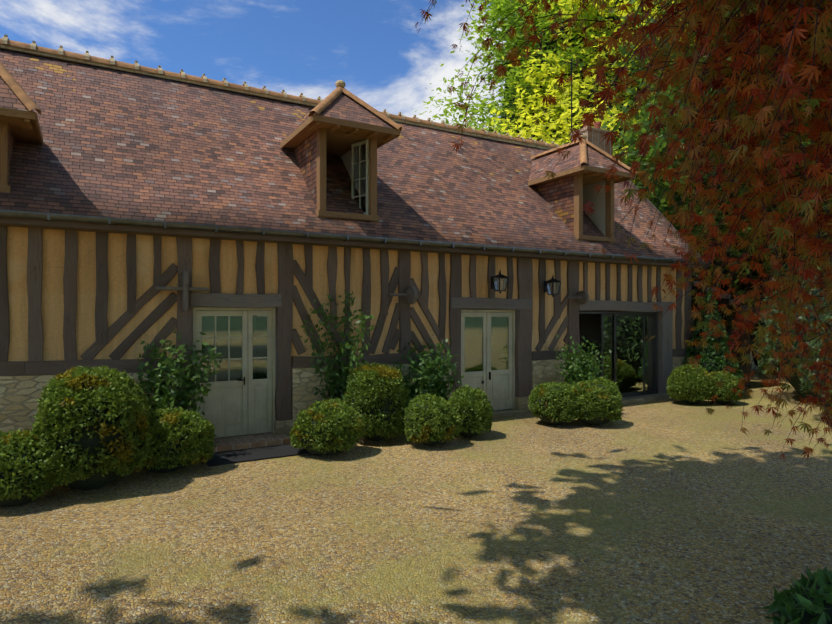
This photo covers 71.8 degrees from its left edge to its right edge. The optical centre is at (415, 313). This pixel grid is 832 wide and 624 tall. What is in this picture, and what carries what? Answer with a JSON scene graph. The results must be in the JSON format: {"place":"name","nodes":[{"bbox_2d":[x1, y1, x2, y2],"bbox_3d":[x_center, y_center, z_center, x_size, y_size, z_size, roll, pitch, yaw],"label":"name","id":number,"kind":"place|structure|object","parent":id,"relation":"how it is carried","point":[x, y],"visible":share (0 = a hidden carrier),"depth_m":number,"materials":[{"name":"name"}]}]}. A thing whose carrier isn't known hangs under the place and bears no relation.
{"place":"outdoors","nodes":[
{"label":"outdoors","id":0,"kind":"place"},
{"bbox_2d":[0,0,505,131],"label":"sky","id":1,"kind":"structure","parent":0,"point":[295,47],"materials":[{"name":"blue"}]},
{"bbox_2d":[0,351,831,623],"bbox_3d":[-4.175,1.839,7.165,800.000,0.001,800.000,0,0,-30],"label":"ground","id":2,"kind":"structure","parent":0,"point":[669,511],"depth_m":4.85,"materials":[{"name":"beige gravel"}]},
{"bbox_2d":[0,227,690,437],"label":"house walls","id":3,"kind":"structure","parent":2,"relation":"on","point":[19,395],"depth_m":8.04,"materials":[{"name":"paint"}]},
{"bbox_2d":[0,34,710,268],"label":"roof","id":4,"kind":"structure","parent":3,"relation":"on","point":[121,144],"depth_m":9.14,"materials":[{"name":"tile"}]},
{"bbox_2d":[0,62,42,192],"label":"dormer","id":5,"kind":"object","parent":4,"relation":"on","point":[19,120],"visible":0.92,"depth_m":6.72,"materials":[{"name":"wood"}]},
{"bbox_2d":[280,80,401,222],"bbox_3d":[-1.555,-2.508,9.839,1.517,2.494,2.887,0,0,-30],"label":"dormer","id":6,"kind":"object","parent":4,"relation":"on","point":[354,132],"visible":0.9,"depth_m":9.03,"materials":[{"name":"wood"}]},
{"bbox_2d":[528,134,636,243],"bbox_3d":[3.148,-2.498,12.497,1.555,2.474,2.850,0,0,-30],"label":"dormer","id":7,"kind":"object","parent":4,"relation":"on","point":[571,190],"visible":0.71,"depth_m":11.80,"materials":[{"name":"tile"}]},
{"bbox_2d":[560,59,613,155],"bbox_3d":[4.444,-5.036,15.040,1.200,3.350,0.830,0,0,-30],"label":"chimney","id":8,"kind":"object","parent":4,"relation":"on","point":[595,133],"visible":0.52,"depth_m":14.82,"materials":[{"name":"brick"}]},
{"bbox_2d":[579,310,607,377],"bbox_3d":[3.693,0.514,13.023,4.082,2.550,2.110,0,0,-30],"label":"interior room","id":9,"kind":"object","parent":3,"relation":"on","point":[590,328],"depth_m":14.62,"materials":[{"name":"black"}]},
{"bbox_2d":[0,226,692,420],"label":"timber frame","id":10,"kind":"object","parent":2,"relation":"on","point":[289,268],"visible":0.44,"depth_m":8.52,"materials":[{"name":"brown wood"}]},
{"bbox_2d":[155,271,588,310],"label":"tie beam keys","id":11,"kind":"object","parent":10,"relation":"attached to","point":[411,295],"visible":1,"depth_m":7.73,"materials":[{"name":"black metal"}]},
{"bbox_2d":[190,292,672,420],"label":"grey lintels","id":12,"kind":"object","parent":10,"relation":"attached to","point":[665,347],"visible":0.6,"depth_m":10.57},
{"bbox_2d":[491,270,508,292],"bbox_3d":[1.455,-0.561,10.140,0.230,0.408,0.335,0,0,-30],"label":"wall lantern","id":13,"kind":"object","parent":10,"relation":"attached to","point":[499,282],"depth_m":10.05,"materials":[{"name":"black metal"}]},
{"bbox_2d":[544,275,560,296],"bbox_3d":[2.531,-0.517,10.753,0.230,0.408,0.335,0,0,-30],"label":"wall lantern","id":14,"kind":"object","parent":10,"relation":"attached to","point":[552,286],"depth_m":10.66,"materials":[{"name":"black metal"}]},
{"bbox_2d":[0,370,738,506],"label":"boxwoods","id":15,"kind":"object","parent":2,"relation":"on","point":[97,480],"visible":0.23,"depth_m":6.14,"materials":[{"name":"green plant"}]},
{"bbox_2d":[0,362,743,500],"bbox_3d":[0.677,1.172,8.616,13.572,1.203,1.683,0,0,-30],"label":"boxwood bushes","id":16,"kind":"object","parent":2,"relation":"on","point":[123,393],"visible":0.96,"depth_m":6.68,"materials":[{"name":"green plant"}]},
{"bbox_2d":[135,289,625,415],"bbox_3d":[-0.312,0.781,9.183,7.912,2.318,2.600,0,0,-30],"label":"loose shrub","id":17,"kind":"object","parent":2,"relation":"on","point":[162,392],"depth_m":8.51,"materials":[{"name":"green plant"}]},
{"bbox_2d":[193,307,671,466],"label":"doors","id":18,"kind":"structure","parent":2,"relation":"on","point":[239,399],"depth_m":8.40,"materials":[{"name":"green paint"}]},
{"bbox_2d":[415,0,653,143],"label":"tall green tree","id":19,"kind":"object","parent":2,"relation":"on","point":[503,9],"depth_m":26.65,"materials":[{"name":"green plant"}]},
{"bbox_2d":[473,0,755,216],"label":"golden tree","id":20,"kind":"object","parent":2,"relation":"on","point":[564,116],"depth_m":23.31,"materials":[{"name":"yellow plant"}]},
{"bbox_2d":[415,0,831,461],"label":"japanese maple","id":21,"kind":"object","parent":2,"relation":"on","point":[795,67],"depth_m":3.37,"materials":[{"name":"red plant"}]},
{"bbox_2d":[601,15,831,369],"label":"tree","id":22,"kind":"object","parent":2,"relation":"on","point":[629,139],"depth_m":16.19,"materials":[{"name":"plant"}]},
{"bbox_2d":[691,275,759,387],"bbox_3d":[6.317,0.479,15.722,2.750,2.720,4.720,0,0,-30],"label":"lean to shed","id":23,"kind":"object","parent":2,"relation":"on","point":[745,368],"visible":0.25,"depth_m":14.30,"materials":[{"name":"wood"}]},
{"bbox_2d":[673,200,831,623],"bbox_3d":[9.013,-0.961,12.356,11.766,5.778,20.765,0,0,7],"label":"evergreen shrubs","id":24,"kind":"object","parent":2,"relation":"on","point":[784,605],"visible":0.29,"depth_m":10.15,"materials":[{"name":"green plant"}]},
{"bbox_2d":[579,0,828,148],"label":"tree","id":25,"kind":"object","parent":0,"point":[630,90],"visible":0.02,"depth_m":19.28,"materials":[{"name":"green plant"}]}
]}

